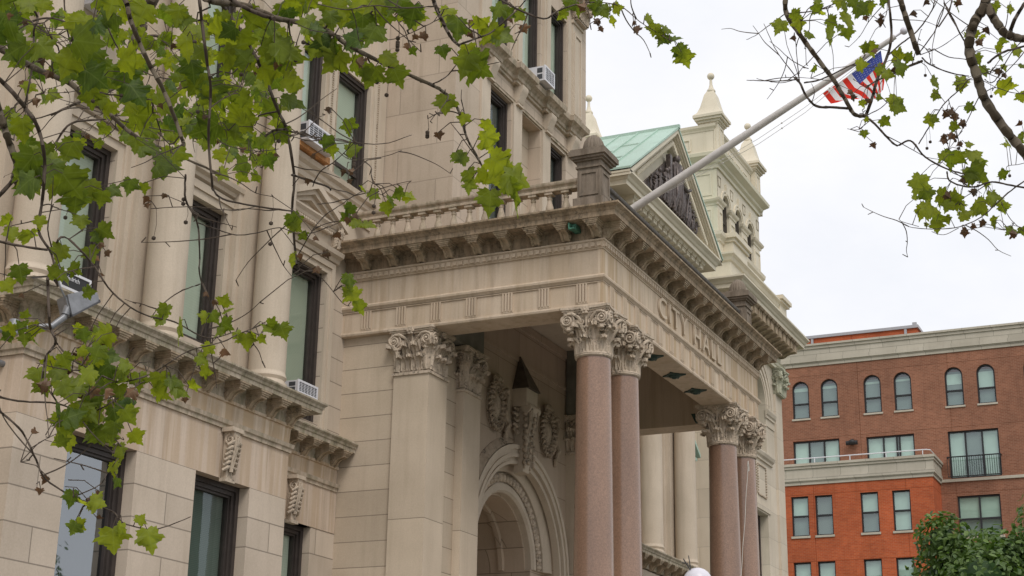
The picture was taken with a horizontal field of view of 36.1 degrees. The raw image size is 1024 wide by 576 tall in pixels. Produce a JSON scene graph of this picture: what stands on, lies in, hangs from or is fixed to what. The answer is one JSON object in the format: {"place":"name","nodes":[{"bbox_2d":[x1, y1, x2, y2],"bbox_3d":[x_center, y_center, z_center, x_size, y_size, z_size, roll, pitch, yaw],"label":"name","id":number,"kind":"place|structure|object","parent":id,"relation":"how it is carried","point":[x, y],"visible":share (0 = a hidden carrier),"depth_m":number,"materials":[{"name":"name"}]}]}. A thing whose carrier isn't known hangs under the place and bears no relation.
{"place":"outdoors","nodes":[
{"label":"outdoors","id":0,"kind":"place"},
{"bbox_2d":[586,0,1023,335],"label":"sky","id":1,"kind":"structure","parent":0,"point":[841,267],"materials":[{"name":"white"}]},
{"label":"pavement","id":2,"kind":"structure","parent":0,"visible":0},
{"bbox_2d":[0,0,696,555],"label":"sycamore tree","id":3,"kind":"object","parent":2,"relation":"on","point":[82,60],"visible":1,"depth_m":6.03,"materials":[{"name":"green plant"}]},
{"bbox_2d":[0,0,809,575],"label":"city hall","id":4,"kind":"structure","parent":2,"relation":"on","point":[554,362],"depth_m":31.17,"materials":[{"name":"stone"}]},
{"bbox_2d":[0,264,100,366],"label":"floodlight","id":5,"kind":"object","parent":4,"relation":"attached to","point":[72,305],"visible":0.74,"depth_m":20.81,"materials":[{"name":"grey metal"}]},
{"bbox_2d":[53,269,91,292],"bbox_3d":[-6.949,-0.035,24.176,0.620,0.300,0.700,-7,-20,24],"label":"air conditioner","id":6,"kind":"object","parent":4,"relation":"attached to","point":[76,283],"visible":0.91,"depth_m":24.06,"materials":[{"name":"white metal"}]},
{"bbox_2d":[58,129,110,290],"bbox_3d":[-7.156,-1.303,24.954,0.185,2.570,1.880,-7,-20,24],"label":"window","id":7,"kind":"structure","parent":4,"relation":"in","point":[97,160],"depth_m":25.55,"materials":[{"name":"glass"}]},
{"bbox_2d":[54,435,125,575],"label":"window","id":8,"kind":"structure","parent":4,"relation":"in","point":[76,555],"depth_m":23.30,"materials":[{"name":"grey glass"}]},
{"bbox_2d":[84,0,119,15],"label":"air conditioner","id":9,"kind":"object","parent":4,"relation":"attached to","point":[87,3],"visible":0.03,"depth_m":25.76,"materials":[{"name":"white metal"}]},
{"bbox_2d":[182,199,220,343],"bbox_3d":[-5.827,-0.374,27.678,0.185,2.570,1.860,-7,-20,24],"label":"window","id":10,"kind":"structure","parent":4,"relation":"in","point":[195,302],"depth_m":28.28,"materials":[{"name":"grey glass"}]},
{"bbox_2d":[187,474,239,575],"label":"window","id":11,"kind":"structure","parent":4,"relation":"in","point":[215,503],"depth_m":26.06,"materials":[{"name":"glass"}]},
{"bbox_2d":[204,4,235,77],"bbox_3d":[-5.757,-5.141,29.233,0.185,2.800,1.800,-7,-20,24],"label":"window","id":12,"kind":"structure","parent":4,"relation":"in","point":[215,68],"depth_m":29.62,"materials":[{"name":"grey glass"}]},
{"bbox_2d":[281,522,302,575],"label":"window","id":13,"kind":"structure","parent":4,"relation":"in","point":[293,534],"depth_m":29.94,"materials":[{"name":"brown metal"}]},
{"bbox_2d":[285,379,317,399],"bbox_3d":[-4.133,1.959,29.861,0.620,0.255,0.700,-7,-20,24],"label":"air conditioner","id":14,"kind":"object","parent":4,"relation":"attached to","point":[304,387],"visible":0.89,"depth_m":29.62,"materials":[{"name":"white metal"}]},
{"bbox_2d":[285,260,321,422],"bbox_3d":[-4.329,0.960,30.664,0.185,3.130,1.730,-7,-20,24],"label":"window","id":15,"kind":"structure","parent":4,"relation":"in","point":[302,344],"depth_m":31.24,"materials":[{"name":"glass"}]},
{"bbox_2d":[301,41,322,125],"bbox_3d":[-4.349,-3.908,31.920,0.185,2.640,1.420,-7,-20,24],"label":"window","id":16,"kind":"structure","parent":4,"relation":"in","point":[311,94],"depth_m":32.50,"materials":[{"name":"glass"}]},
{"bbox_2d":[300,119,335,157],"bbox_3d":[-4.034,-2.948,31.462,0.570,0.400,1.020,-7,-20,24],"label":"air conditioner","id":17,"kind":"object","parent":4,"relation":"attached to","point":[312,129],"visible":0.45,"depth_m":31.13,"materials":[{"name":"white metal"}]},
{"bbox_2d":[334,72,366,191],"bbox_3d":[-3.561,-3.315,33.521,0.185,2.610,1.360,-7,-20,24],"label":"window","id":18,"kind":"structure","parent":4,"relation":"in","point":[352,95],"depth_m":33.85,"materials":[{"name":"glass"}]},
{"bbox_2d":[489,89,507,218],"bbox_3d":[-0.469,-2.487,36.152,0.185,4.300,1.160,-7,-20,24],"label":"window","id":19,"kind":"structure","parent":4,"relation":"in","point":[498,109],"depth_m":36.94,"materials":[{"name":"glass"}]},
{"bbox_2d":[492,0,507,45],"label":"window","id":20,"kind":"structure","parent":4,"relation":"in","point":[501,19],"depth_m":37.77,"materials":[{"name":"glass"}]},
{"bbox_2d":[522,0,537,67],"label":"window","id":21,"kind":"structure","parent":4,"relation":"in","point":[529,39],"depth_m":39.39,"materials":[{"name":"glass"}]},
{"bbox_2d":[529,64,554,89],"bbox_3d":[0.583,-5.122,38.678,0.770,0.410,0.600,-7,-20,24],"label":"air conditioner","id":22,"kind":"object","parent":4,"relation":"attached to","point":[544,74],"visible":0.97,"depth_m":38.43,"materials":[{"name":"white metal"}]},
{"bbox_2d":[550,147,561,208],"bbox_3d":[0.940,-1.479,39.031,0.185,4.250,1.040,-7,-20,24],"label":"window","id":23,"kind":"structure","parent":4,"relation":"in","point":[555,159],"depth_m":39.84,"materials":[{"name":"glass"}]},
{"bbox_2d":[551,10,562,101],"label":"window","id":24,"kind":"structure","parent":4,"relation":"in","point":[556,25],"depth_m":40.89,"materials":[{"name":"glass"}]},
{"bbox_2d":[722,198,726,232],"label":"window","id":25,"kind":"structure","parent":4,"relation":"in","point":[724,211],"depth_m":56.23,"materials":[{"name":"black glass"}]},
{"bbox_2d":[735,213,738,234],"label":"window","id":26,"kind":"structure","parent":4,"relation":"in","point":[737,223],"depth_m":57.59,"materials":[{"name":"black glass"}]},
{"bbox_2d":[741,461,748,573],"bbox_3d":[5.329,5.298,36.042,0.026,2.960,1.300,-6,-20,20],"label":"rope","id":27,"kind":"object","parent":4,"relation":"attached to","point":[745,512],"visible":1,"depth_m":36.21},
{"bbox_2d":[747,227,751,260],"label":"window","id":28,"kind":"structure","parent":4,"relation":"in","point":[748,238],"depth_m":58.87,"materials":[{"name":"black glass"}]},
{"bbox_2d":[758,515,761,575],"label":"window","id":29,"kind":"structure","parent":4,"relation":"in","point":[758,515],"depth_m":54.56,"materials":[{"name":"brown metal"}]},
{"bbox_2d":[630,27,907,211],"bbox_3d":[4.942,-2.664,35.247,8.114,5.445,0.560,-7,-20,24],"label":"flagpole","id":30,"kind":"object","parent":4,"relation":"on","point":[699,165],"visible":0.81,"depth_m":35.30,"materials":[{"name":"white metal"}]},
{"bbox_2d":[823,51,883,103],"bbox_3d":[7.770,-4.577,35.279,1.331,0.812,1.306,-7,-20,24],"label":"flag","id":31,"kind":"object","parent":30,"relation":"hanging from","point":[868,76],"visible":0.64,"depth_m":35.12,"materials":[{"name":"multicoloured fabric"}]},
{"bbox_2d":[682,555,710,575],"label":"street lamp","id":32,"kind":"object","parent":2,"relation":"on","point":[697,572],"visible":1,"depth_m":20.93,"materials":[{"name":"white glass"}]},
{"bbox_2d":[725,0,1023,256],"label":"sycamore tree","id":33,"kind":"object","parent":2,"relation":"on","point":[945,199],"visible":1,"depth_m":8.13,"materials":[{"name":"green plant"}]},
{"bbox_2d":[781,321,1023,575],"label":"apartment building","id":34,"kind":"structure","parent":2,"relation":"on","point":[892,436],"depth_m":87.73,"materials":[{"name":"brown brick"}]},
{"bbox_2d":[792,497,809,536],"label":"window","id":35,"kind":"structure","parent":34,"relation":"in","point":[800,507],"depth_m":87.80,"materials":[{"name":"grey glass"}]},
{"bbox_2d":[793,382,809,418],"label":"window","id":36,"kind":"structure","parent":34,"relation":"in","point":[801,410],"depth_m":92.15,"materials":[{"name":"grey glass"}]},
{"bbox_2d":[794,562,811,575],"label":"window","id":37,"kind":"structure","parent":34,"relation":"in","point":[801,569],"depth_m":86.88,"materials":[{"name":"grey glass"}]},
{"bbox_2d":[794,439,839,463],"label":"window","id":38,"kind":"structure","parent":34,"relation":"in","point":[820,448],"depth_m":90.85,"materials":[{"name":"grey glass"}]},
{"bbox_2d":[815,495,833,534],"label":"window","id":39,"kind":"structure","parent":34,"relation":"in","point":[824,505],"depth_m":87.24,"materials":[{"name":"grey glass"}]},
{"bbox_2d":[818,561,835,575],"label":"window","id":40,"kind":"structure","parent":34,"relation":"in","point":[825,568],"depth_m":86.31,"materials":[{"name":"grey glass"}]},
{"bbox_2d":[821,379,838,416],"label":"window","id":41,"kind":"structure","parent":34,"relation":"in","point":[829,393],"depth_m":91.48,"materials":[{"name":"grey glass"}]},
{"bbox_2d":[861,492,879,532],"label":"window","id":42,"kind":"structure","parent":34,"relation":"in","point":[869,501],"depth_m":86.23,"materials":[{"name":"grey glass"}]},
{"bbox_2d":[864,375,881,412],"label":"window","id":43,"kind":"structure","parent":34,"relation":"in","point":[872,391],"depth_m":90.48,"materials":[{"name":"grey glass"}]},
{"bbox_2d":[864,559,882,575],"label":"window","id":44,"kind":"structure","parent":34,"relation":"in","point":[873,567],"depth_m":85.29,"materials":[{"name":"grey glass"}]},
{"bbox_2d":[867,434,914,458],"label":"window","id":45,"kind":"structure","parent":34,"relation":"in","point":[895,442],"depth_m":89.14,"materials":[{"name":"grey glass"}]},
{"bbox_2d":[892,490,911,530],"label":"window","id":46,"kind":"structure","parent":34,"relation":"in","point":[901,499],"depth_m":85.51,"materials":[{"name":"grey glass"}]},
{"bbox_2d":[894,372,912,410],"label":"window","id":47,"kind":"structure","parent":34,"relation":"in","point":[902,385],"depth_m":89.77,"materials":[{"name":"grey glass"}]},
{"bbox_2d":[896,557,914,575],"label":"window","id":48,"kind":"structure","parent":34,"relation":"in","point":[901,562],"depth_m":84.60,"materials":[{"name":"grey glass"}]},
{"bbox_2d":[945,368,964,405],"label":"window","id":49,"kind":"structure","parent":34,"relation":"in","point":[953,380],"depth_m":88.60,"materials":[{"name":"grey glass"}]},
{"bbox_2d":[948,428,1001,478],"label":"window","id":50,"kind":"structure","parent":34,"relation":"in","point":[984,441],"depth_m":87.10,"materials":[{"name":"grey glass"}]},
{"bbox_2d":[958,494,1002,535],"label":"window","id":51,"kind":"structure","parent":34,"relation":"in","point":[986,509],"depth_m":86.00,"materials":[{"name":"grey glass"}]},
{"bbox_2d":[976,365,996,402],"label":"window","id":52,"kind":"structure","parent":34,"relation":"in","point":[986,386],"depth_m":87.90,"materials":[{"name":"grey glass"}]},
{"bbox_2d":[905,494,1023,575],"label":"leafy tree","id":53,"kind":"object","parent":2,"relation":"on","point":[957,553],"visible":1,"depth_m":60.76,"materials":[{"name":"green plant"}]}
]}

